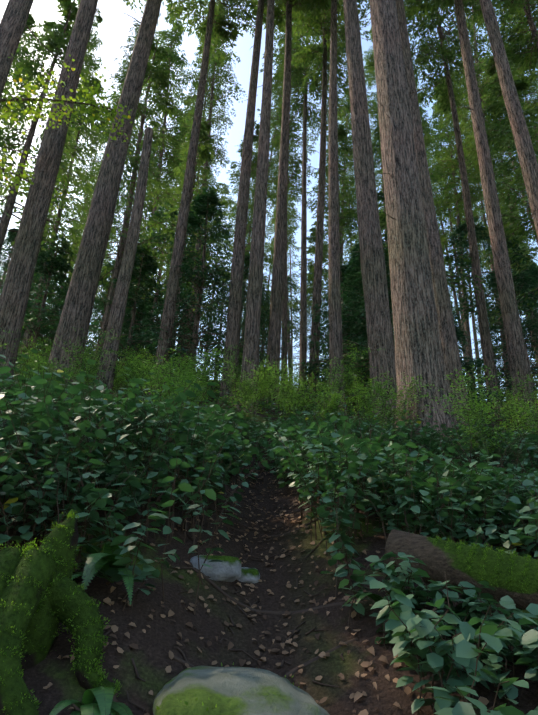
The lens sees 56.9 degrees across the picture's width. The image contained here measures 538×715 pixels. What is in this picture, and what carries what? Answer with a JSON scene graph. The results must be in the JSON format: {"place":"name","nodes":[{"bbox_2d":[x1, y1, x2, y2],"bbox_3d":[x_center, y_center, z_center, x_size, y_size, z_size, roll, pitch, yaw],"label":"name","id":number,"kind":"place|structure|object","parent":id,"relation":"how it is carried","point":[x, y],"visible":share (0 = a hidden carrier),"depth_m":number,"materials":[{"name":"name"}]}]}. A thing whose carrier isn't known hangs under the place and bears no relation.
{"place":"outdoors","nodes":[
{"label":"outdoors","id":0,"kind":"place"},
{"bbox_2d":[0,378,537,714],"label":"ground","id":1,"kind":"structure","parent":0,"point":[156,642],"depth_m":2.65,"materials":[{"name":"soil"}]},
{"bbox_2d":[0,227,32,328],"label":"young tree","id":2,"kind":"object","parent":1,"relation":"on","point":[10,238],"visible":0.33,"depth_m":29.14,"materials":[{"name":"green plant"}]},
{"bbox_2d":[0,14,37,222],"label":"tree","id":3,"kind":"object","parent":1,"relation":"on","point":[31,21],"visible":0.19,"depth_m":24.92,"materials":[{"name":"green plant"}]},
{"bbox_2d":[16,306,48,365],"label":"young tree","id":4,"kind":"object","parent":1,"relation":"on","point":[42,333],"visible":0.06,"depth_m":24.53,"materials":[{"name":"green plant"}]},
{"bbox_2d":[0,0,80,108],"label":"tree","id":5,"kind":"object","parent":1,"relation":"on","point":[13,22],"visible":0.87,"depth_m":13.09,"materials":[{"name":"brown plant"}]},
{"bbox_2d":[0,234,88,385],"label":"young tree","id":6,"kind":"object","parent":1,"relation":"on","point":[51,266],"visible":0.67,"depth_m":17.52,"materials":[{"name":"green plant"}]},
{"bbox_2d":[0,0,97,387],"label":"tree","id":7,"kind":"object","parent":1,"relation":"on","point":[15,293],"visible":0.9,"depth_m":13.18,"materials":[{"name":"brown plant"}]},
{"bbox_2d":[0,0,99,267],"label":"tree","id":8,"kind":"object","parent":1,"relation":"on","point":[57,40],"visible":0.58,"depth_m":19.54,"materials":[{"name":"green plant"}]},
{"bbox_2d":[27,130,82,305],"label":"tree","id":9,"kind":"object","parent":1,"relation":"on","point":[61,194],"visible":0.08,"depth_m":68.64,"materials":[{"name":"green plant"}]},
{"bbox_2d":[1,74,110,372],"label":"tree","id":10,"kind":"object","parent":1,"relation":"on","point":[27,335],"visible":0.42,"depth_m":27.44,"materials":[{"name":"green plant"}]},
{"bbox_2d":[0,510,121,714],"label":"mossy stump","id":11,"kind":"object","parent":1,"relation":"on","point":[43,594],"visible":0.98,"depth_m":2.05,"materials":[{"name":"green plant"}]},
{"bbox_2d":[30,227,99,353],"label":"hemlock tree","id":12,"kind":"object","parent":1,"relation":"on","point":[70,273],"visible":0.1,"depth_m":34.13,"materials":[{"name":"green plant"}]},
{"bbox_2d":[40,277,89,361],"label":"young tree","id":13,"kind":"object","parent":1,"relation":"on","point":[59,305],"visible":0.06,"depth_m":31.04,"materials":[{"name":"green plant"}]},
{"bbox_2d":[0,54,137,212],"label":"maple tree","id":14,"kind":"object","parent":1,"relation":"on","point":[92,103],"visible":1,"depth_m":12.88,"materials":[{"name":"green plant"}]},
{"bbox_2d":[35,7,102,160],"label":"tree","id":15,"kind":"object","parent":1,"relation":"on","point":[90,63],"visible":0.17,"depth_m":56.22,"materials":[{"name":"green plant"}]},
{"bbox_2d":[66,108,106,247],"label":"tree","id":16,"kind":"object","parent":1,"relation":"on","point":[90,167],"visible":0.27,"depth_m":65.59,"materials":[{"name":"green plant"}]},
{"bbox_2d":[49,262,130,371],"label":"young tree","id":17,"kind":"object","parent":1,"relation":"on","point":[99,300],"visible":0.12,"depth_m":24.77,"materials":[{"name":"green plant"}]},
{"bbox_2d":[66,86,138,251],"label":"tree","id":18,"kind":"object","parent":1,"relation":"on","point":[117,211],"visible":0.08,"depth_m":54.48,"materials":[{"name":"green plant"}]},
{"bbox_2d":[52,0,160,345],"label":"tree","id":19,"kind":"object","parent":1,"relation":"on","point":[125,63],"visible":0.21,"depth_m":47.66,"materials":[{"name":"green plant"}]},
{"bbox_2d":[84,260,132,367],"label":"young tree","id":20,"kind":"object","parent":1,"relation":"on","point":[102,313],"visible":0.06,"depth_m":31.71,"materials":[{"name":"green plant"}]},
{"bbox_2d":[56,36,183,384],"bbox_3d":[-6.072,-7.950,23.998,6.217,21.803,5.386,-15,-29,34],"label":"tree","id":21,"kind":"object","parent":1,"relation":"on","point":[160,76],"visible":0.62,"depth_m":24.09,"materials":[{"name":"green plant"}]},
{"bbox_2d":[94,127,152,395],"bbox_3d":[-4.096,-2.813,14.310,0.570,10.308,0.587,2,-24,0],"label":"snag tree","id":22,"kind":"object","parent":1,"relation":"on","point":[117,311],"visible":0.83,"depth_m":13.99,"materials":[{"name":"brown plant"}]},
{"bbox_2d":[47,0,203,386],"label":"tree","id":23,"kind":"object","parent":1,"relation":"on","point":[77,310],"visible":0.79,"depth_m":15.70,"materials":[{"name":"brown plant"}]},
{"bbox_2d":[81,247,175,383],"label":"young tree","id":24,"kind":"object","parent":1,"relation":"on","point":[143,271],"visible":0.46,"depth_m":20.82,"materials":[{"name":"green plant"}]},
{"bbox_2d":[118,310,157,373],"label":"young tree","id":25,"kind":"object","parent":1,"relation":"on","point":[125,336],"visible":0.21,"depth_m":22.91,"materials":[{"name":"green plant"}]},
{"bbox_2d":[117,123,164,314],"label":"tree","id":26,"kind":"object","parent":1,"relation":"on","point":[147,205],"visible":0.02,"depth_m":71.56,"materials":[{"name":"green plant"}]},
{"bbox_2d":[127,3,193,340],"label":"tree","id":27,"kind":"object","parent":1,"relation":"on","point":[175,34],"visible":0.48,"depth_m":52.88,"materials":[{"name":"green plant"}]},
{"bbox_2d":[128,202,196,364],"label":"hemlock tree","id":28,"kind":"object","parent":1,"relation":"on","point":[164,239],"visible":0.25,"depth_m":30.81,"materials":[{"name":"green plant"}]},
{"bbox_2d":[132,119,233,382],"bbox_3d":[-4.515,-5.943,26.441,5.588,17.801,4.892,6,-24,-9],"label":"tree","id":29,"kind":"object","parent":1,"relation":"on","point":[203,152],"visible":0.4,"depth_m":27.26,"materials":[{"name":"green plant"}]},
{"bbox_2d":[162,91,214,227],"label":"tree","id":30,"kind":"object","parent":1,"relation":"on","point":[193,97],"visible":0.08,"depth_m":59.47,"materials":[{"name":"green plant"}]},
{"bbox_2d":[158,235,223,378],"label":"young tree","id":31,"kind":"object","parent":1,"relation":"on","point":[205,290],"visible":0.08,"depth_m":36.75,"materials":[{"name":"green plant"}]},
{"bbox_2d":[119,187,263,391],"bbox_3d":[-2.924,-2.664,19.427,5.436,10.458,5.059,-8,-26,21],"label":"young tree","id":32,"kind":"object","parent":1,"relation":"on","point":[201,208],"visible":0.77,"depth_m":19.32,"materials":[{"name":"green plant"}]},
{"bbox_2d":[186,135,216,257],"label":"tree","id":33,"kind":"object","parent":1,"relation":"on","point":[215,178],"visible":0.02,"depth_m":77.98,"materials":[{"name":"green plant"}]},
{"bbox_2d":[176,35,227,360],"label":"tree","id":34,"kind":"object","parent":1,"relation":"on","point":[220,139],"visible":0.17,"depth_m":48.69,"materials":[{"name":"green plant"}]},
{"bbox_2d":[148,0,256,394],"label":"tree","id":35,"kind":"object","parent":1,"relation":"on","point":[212,32],"visible":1,"depth_m":22.34,"materials":[{"name":"green plant"}]},
{"bbox_2d":[170,2,246,360],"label":"tree","id":36,"kind":"object","parent":1,"relation":"on","point":[222,74],"visible":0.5,"depth_m":42.53,"materials":[{"name":"green plant"}]},
{"bbox_2d":[190,555,240,581],"bbox_3d":[-0.348,1.365,3.200,0.351,0.165,0.229,11,-26,-19],"label":"rock","id":37,"kind":"object","parent":1,"relation":"on","point":[227,569],"visible":0.69,"depth_m":3.13,"materials":[{"name":"grey stone"}]},
{"bbox_2d":[196,271,242,380],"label":"young tree","id":38,"kind":"object","parent":1,"relation":"on","point":[224,299],"visible":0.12,"depth_m":39.10,"materials":[{"name":"green plant"}]},
{"bbox_2d":[203,183,236,374],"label":"tree","id":39,"kind":"object","parent":1,"relation":"on","point":[226,190],"visible":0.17,"depth_m":78.34,"materials":[{"name":"green plant"}]},
{"bbox_2d":[193,120,283,352],"bbox_3d":[-1.448,-7.982,33.748,5.979,22.803,5.582,11,-26,-19],"label":"tree","id":40,"kind":"object","parent":1,"relation":"on","point":[253,177],"visible":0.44,"depth_m":34.90,"materials":[{"name":"green plant"}]},
{"bbox_2d":[152,662,329,714],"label":"rock","id":41,"kind":"object","parent":1,"relation":"on","point":[204,690],"visible":1,"depth_m":1.79,"materials":[{"name":"grey stone"}]},
{"bbox_2d":[201,254,289,386],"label":"young tree","id":42,"kind":"object","parent":1,"relation":"on","point":[246,275],"visible":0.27,"depth_m":25.44,"materials":[{"name":"green plant"}]},
{"bbox_2d":[237,567,259,582],"bbox_3d":[-0.151,1.453,3.293,0.196,0.114,0.157,2,-24,0],"label":"rock","id":43,"kind":"object","parent":1,"relation":"on","point":[250,575],"visible":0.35,"depth_m":3.23,"materials":[{"name":"grey stone"}]},
{"bbox_2d":[225,142,274,306],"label":"tree","id":44,"kind":"object","parent":1,"relation":"on","point":[267,213],"visible":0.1,"depth_m":71.21,"materials":[{"name":"green plant"}]},
{"bbox_2d":[233,0,275,410],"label":"tree","id":45,"kind":"object","parent":1,"relation":"on","point":[251,347],"visible":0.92,"depth_m":16.70,"materials":[{"name":"brown plant"}]},
{"bbox_2d":[217,0,301,404],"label":"tree","id":46,"kind":"object","parent":1,"relation":"on","point":[234,308],"visible":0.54,"depth_m":19.07,"materials":[{"name":"brown plant"}]},
{"bbox_2d":[240,295,281,382],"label":"young tree","id":47,"kind":"object","parent":1,"relation":"on","point":[263,346],"visible":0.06,"depth_m":39.05,"materials":[{"name":"green plant"}]},
{"bbox_2d":[239,65,291,371],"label":"tree","id":48,"kind":"object","parent":1,"relation":"on","point":[273,139],"visible":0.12,"depth_m":51.77,"materials":[{"name":"green plant"}]},
{"bbox_2d":[0,349,537,714],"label":"salal shrub","id":49,"kind":"object","parent":1,"relation":"on","point":[34,419],"visible":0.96,"depth_m":3.36,"materials":[{"name":"green plant"}]},
{"bbox_2d":[0,326,537,465],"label":"huckleberry shrub","id":50,"kind":"object","parent":1,"relation":"on","point":[186,373],"visible":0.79,"depth_m":10.53,"materials":[{"name":"green plant"}]},
{"bbox_2d":[9,438,528,714],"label":"sword fern","id":51,"kind":"object","parent":1,"relation":"on","point":[97,701],"visible":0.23,"depth_m":2.40,"materials":[{"name":"green plant"}]},
{"bbox_2d":[263,212,275,297],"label":"tree","id":52,"kind":"object","parent":1,"relation":"on","point":[270,272],"visible":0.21,"depth_m":87.82,"materials":[{"name":"green plant"}]},
{"bbox_2d":[4,376,537,479],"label":"salal shrub","id":53,"kind":"object","parent":1,"relation":"on","point":[429,440],"visible":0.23,"depth_m":6.80,"materials":[{"name":"green plant"}]},
{"bbox_2d":[14,367,533,433],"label":"shrubs","id":54,"kind":"object","parent":1,"relation":"on","point":[217,395],"visible":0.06,"depth_m":13.69,"materials":[{"name":"green plant"}]},
{"bbox_2d":[18,360,536,556],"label":"dead shrub sticks","id":55,"kind":"object","parent":1,"relation":"on","point":[361,438],"visible":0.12,"depth_m":5.67,"materials":[{"name":"brown plant"}]},
{"bbox_2d":[43,461,512,714],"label":"fallen leaves","id":56,"kind":"object","parent":1,"relation":"on","point":[357,695],"visible":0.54,"depth_m":2.83,"materials":[{"name":"brown plant"}]},
{"bbox_2d":[264,175,294,283],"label":"tree","id":57,"kind":"object","parent":1,"relation":"on","point":[270,244],"visible":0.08,"depth_m":75.50,"materials":[{"name":"green plant"}]},
{"bbox_2d":[267,276,299,339],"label":"hemlock tree","id":58,"kind":"object","parent":1,"relation":"on","point":[289,309],"visible":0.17,"depth_m":46.08,"materials":[{"name":"green plant"}]},
{"bbox_2d":[266,86,301,387],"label":"tree","id":59,"kind":"object","parent":1,"relation":"on","point":[292,215],"visible":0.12,"depth_m":58.55,"materials":[{"name":"green plant"}]},
{"bbox_2d":[255,7,318,385],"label":"tree","id":60,"kind":"object","parent":1,"relation":"on","point":[293,124],"visible":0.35,"depth_m":41.40,"materials":[{"name":"green plant"}]},
{"bbox_2d":[247,0,330,407],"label":"tree","id":61,"kind":"object","parent":1,"relation":"on","point":[288,16],"visible":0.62,"depth_m":20.68,"materials":[{"name":"brown plant"}]},
{"bbox_2d":[281,184,300,376],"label":"tree","id":62,"kind":"object","parent":1,"relation":"on","point":[292,264],"visible":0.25,"depth_m":82.69,"materials":[{"name":"green plant"}]},
{"bbox_2d":[260,6,343,392],"bbox_3d":[2.281,-16.929,32.828,5.912,42.809,5.700,18,-28,-31],"label":"tree","id":63,"kind":"object","parent":1,"relation":"on","point":[297,81],"visible":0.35,"depth_m":32.18,"materials":[{"name":"green plant"}]},
{"bbox_2d":[280,265,327,379],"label":"young tree","id":64,"kind":"object","parent":1,"relation":"on","point":[309,323],"visible":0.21,"depth_m":44.52,"materials":[{"name":"green plant"}]},
{"bbox_2d":[281,224,328,388],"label":"hemlock tree","id":65,"kind":"object","parent":1,"relation":"on","point":[312,230],"visible":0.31,"depth_m":41.69,"materials":[{"name":"green plant"}]},
{"bbox_2d":[285,0,369,404],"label":"tree","id":66,"kind":"object","parent":1,"relation":"on","point":[324,83],"visible":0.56,"depth_m":27.19,"materials":[{"name":"green plant"}]},
{"bbox_2d":[294,124,360,310],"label":"tree","id":67,"kind":"object","parent":1,"relation":"on","point":[346,228],"visible":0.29,"depth_m":31.69,"materials":[{"name":"green plant"}]},
{"bbox_2d":[292,263,370,403],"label":"young tree","id":68,"kind":"object","parent":1,"relation":"on","point":[325,316],"visible":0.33,"depth_m":19.40,"materials":[{"name":"green plant"}]},
{"bbox_2d":[299,0,370,264],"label":"tree","id":69,"kind":"object","parent":1,"relation":"on","point":[339,109],"visible":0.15,"depth_m":39.64,"materials":[{"name":"green plant"}]},
{"bbox_2d":[314,81,357,256],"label":"tree","id":70,"kind":"object","parent":1,"relation":"on","point":[350,154],"visible":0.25,"depth_m":54.99,"materials":[{"name":"green plant"}]},
{"bbox_2d":[303,0,369,415],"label":"tree","id":71,"kind":"object","parent":1,"relation":"on","point":[335,320],"visible":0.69,"depth_m":18.17,"materials":[{"name":"brown plant"}]},
{"bbox_2d":[307,264,369,397],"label":"young tree","id":72,"kind":"object","parent":1,"relation":"on","point":[321,333],"visible":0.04,"depth_m":29.05,"materials":[{"name":"green plant"}]},
{"bbox_2d":[319,323,369,394],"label":"young tree","id":73,"kind":"object","parent":1,"relation":"on","point":[326,351],"visible":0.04,"depth_m":25.63,"materials":[{"name":"green plant"}]},
{"bbox_2d":[339,164,356,264],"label":"tree","id":74,"kind":"object","parent":1,"relation":"on","point":[345,254],"visible":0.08,"depth_m":76.71,"materials":[{"name":"green plant"}]},
{"bbox_2d":[311,240,394,408],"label":"young tree","id":75,"kind":"object","parent":1,"relation":"on","point":[355,261],"visible":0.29,"depth_m":17.75,"materials":[{"name":"green plant"}]},
{"bbox_2d":[328,0,396,423],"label":"tree","id":76,"kind":"object","parent":1,"relation":"on","point":[376,300],"visible":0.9,"depth_m":13.61,"materials":[{"name":"brown plant"}]},
{"bbox_2d":[344,190,391,360],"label":"hemlock tree","id":77,"kind":"object","parent":1,"relation":"on","point":[381,194],"visible":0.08,"depth_m":25.11,"materials":[{"name":"green plant"}]},
{"bbox_2d":[362,27,392,331],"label":"tree","id":78,"kind":"object","parent":1,"relation":"on","point":[369,67],"visible":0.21,"depth_m":48.17,"materials":[{"name":"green plant"}]},
{"bbox_2d":[326,0,472,426],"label":"tree","id":79,"kind":"object","parent":1,"relation":"on","point":[448,336],"visible":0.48,"depth_m":15.01,"materials":[{"name":"brown plant"}]},
{"bbox_2d":[369,0,457,454],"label":"tree","id":80,"kind":"object","parent":1,"relation":"on","point":[418,346],"visible":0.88,"depth_m":9.85,"materials":[{"name":"brown plant"}]},
{"bbox_2d":[347,113,484,308],"bbox_3d":[6.378,-5.834,23.211,6.019,18.803,5.657,2,-24,0],"label":"tree","id":81,"kind":"object","parent":1,"relation":"on","point":[375,151],"visible":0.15,"depth_m":23.06,"materials":[{"name":"green plant"}]},
{"bbox_2d":[412,54,445,199],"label":"tree","id":82,"kind":"object","parent":1,"relation":"on","point":[422,111],"visible":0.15,"depth_m":55.49,"materials":[{"name":"green plant"}]},
{"bbox_2d":[423,122,465,356],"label":"tree","id":83,"kind":"object","parent":1,"relation":"on","point":[443,232],"visible":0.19,"depth_m":64.97,"materials":[{"name":"green plant"}]},
{"bbox_2d":[403,0,500,417],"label":"tree","id":84,"kind":"object","parent":1,"relation":"on","point":[445,55],"visible":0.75,"depth_m":27.68,"materials":[{"name":"green plant"}]},
{"bbox_2d":[429,125,475,391],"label":"tree","id":85,"kind":"object","parent":1,"relation":"on","point":[447,238],"visible":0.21,"depth_m":63.26,"materials":[{"name":"green plant"}]},
{"bbox_2d":[428,75,481,386],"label":"tree","id":86,"kind":"object","parent":1,"relation":"on","point":[458,220],"visible":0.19,"depth_m":56.31,"materials":[{"name":"green plant"}]},
{"bbox_2d":[384,529,537,610],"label":"mossy log","id":87,"kind":"object","parent":1,"relation":"on","point":[513,576],"visible":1,"depth_m":2.76,"materials":[{"name":"green plant"}]},
{"bbox_2d":[450,301,483,387],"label":"young tree","id":88,"kind":"object","parent":1,"relation":"on","point":[460,325],"visible":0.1,"depth_m":33.18,"materials":[{"name":"green plant"}]},
{"bbox_2d":[425,67,510,348],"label":"tree","id":89,"kind":"object","parent":1,"relation":"on","point":[454,160],"visible":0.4,"depth_m":47.11,"materials":[{"name":"green plant"}]},
{"bbox_2d":[446,192,490,387],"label":"tree","id":90,"kind":"object","parent":1,"relation":"on","point":[473,322],"visible":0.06,"depth_m":69.53,"materials":[{"name":"green plant"}]},
{"bbox_2d":[404,0,537,434],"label":"tree","id":91,"kind":"object","parent":1,"relation":"on","point":[516,353],"visible":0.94,"depth_m":16.87,"materials":[{"name":"green plant"}]},
{"bbox_2d":[417,0,537,254],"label":"tree","id":92,"kind":"object","parent":1,"relation":"on","point":[525,152],"visible":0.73,"depth_m":15.94,"materials":[{"name":"green plant"}]},
{"bbox_2d":[455,324,503,415],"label":"young tree","id":93,"kind":"object","parent":1,"relation":"on","point":[459,333],"visible":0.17,"depth_m":17.00,"materials":[{"name":"green plant"}]},
{"bbox_2d":[433,0,527,402],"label":"tree","id":94,"kind":"object","parent":1,"relation":"on","point":[472,150],"visible":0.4,"depth_m":38.66,"materials":[{"name":"green plant"}]},
{"bbox_2d":[454,133,511,334],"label":"tree","id":95,"kind":"object","parent":1,"relation":"on","point":[491,265],"visible":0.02,"depth_m":67.22,"materials":[{"name":"green plant"}]},
{"bbox_2d":[443,216,529,410],"bbox_3d":[11.853,-2.484,27.331,4.765,12.918,5.448,16,-28,-29],"label":"hemlock tree","id":96,"kind":"object","parent":1,"relation":"on","point":[462,232],"visible":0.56,"depth_m":29.10,"materials":[{"name":"green plant"}]},
{"bbox_2d":[469,300,505,401],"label":"young tree","id":97,"kind":"object","parent":1,"relation":"on","point":[478,341],"visible":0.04,"depth_m":45.29,"materials":[{"name":"green plant"}]},
{"bbox_2d":[468,114,529,273],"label":"tree","id":98,"kind":"object","parent":1,"relation":"on","point":[487,232],"visible":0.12,"depth_m":61.28,"materials":[{"name":"green plant"}]},
{"bbox_2d":[464,0,537,79],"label":"tree","id":99,"kind":"object","parent":1,"relation":"on","point":[521,42],"visible":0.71,"depth_m":27.00,"materials":[{"name":"green plant"}]},
{"bbox_2d":[468,53,537,244],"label":"tree","id":100,"kind":"object","parent":1,"relation":"on","point":[504,150],"visible":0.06,"depth_m":51.63,"materials":[{"name":"green plant"}]},
{"bbox_2d":[474,47,537,326],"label":"tree","id":101,"kind":"object","parent":1,"relation":"on","point":[502,128],"visible":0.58,"depth_m":21.83,"materials":[{"name":"green plant"}]},
{"bbox_2d":[474,235,537,411],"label":"young tree","id":102,"kind":"object","parent":1,"relation":"on","point":[519,280],"visible":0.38,"depth_m":22.50,"materials":[{"name":"green plant"}]},
{"bbox_2d":[475,58,537,366],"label":"tree","id":103,"kind":"object","parent":1,"relation":"on","point":[510,208],"visible":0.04,"depth_m":53.37,"materials":[{"name":"green plant"}]},
{"bbox_2d":[476,269,536,399],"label":"young tree","id":104,"kind":"object","parent":1,"relation":"on","point":[501,362],"visible":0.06,"depth_m":38.79,"materials":[{"name":"green plant"}]},
{"bbox_2d":[487,0,537,147],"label":"tree","id":105,"kind":"object","parent":1,"relation":"on","point":[517,77],"visible":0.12,"depth_m":41.28,"materials":[{"name":"green plant"}]},
{"bbox_2d":[492,218,537,373],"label":"hemlock tree","id":106,"kind":"object","parent":1,"relation":"on","point":[520,236],"visible":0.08,"depth_m":35.27,"materials":[{"name":"green plant"}]},
{"bbox_2d":[499,265,537,408],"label":"young tree","id":107,"kind":"object","parent":1,"relation":"on","point":[535,273],"visible":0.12,"depth_m":25.47,"materials":[{"name":"green plant"}]},
{"bbox_2d":[506,43,537,201],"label":"tree","id":108,"kind":"object","parent":1,"relation":"on","point":[532,83],"visible":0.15,"depth_m":44.69,"materials":[{"name":"green plant"}]},
{"bbox_2d":[0,0,537,399],"label":"sky","id":109,"kind":"structure","parent":0,"point":[113,31],"materials":[{"name":"white"}]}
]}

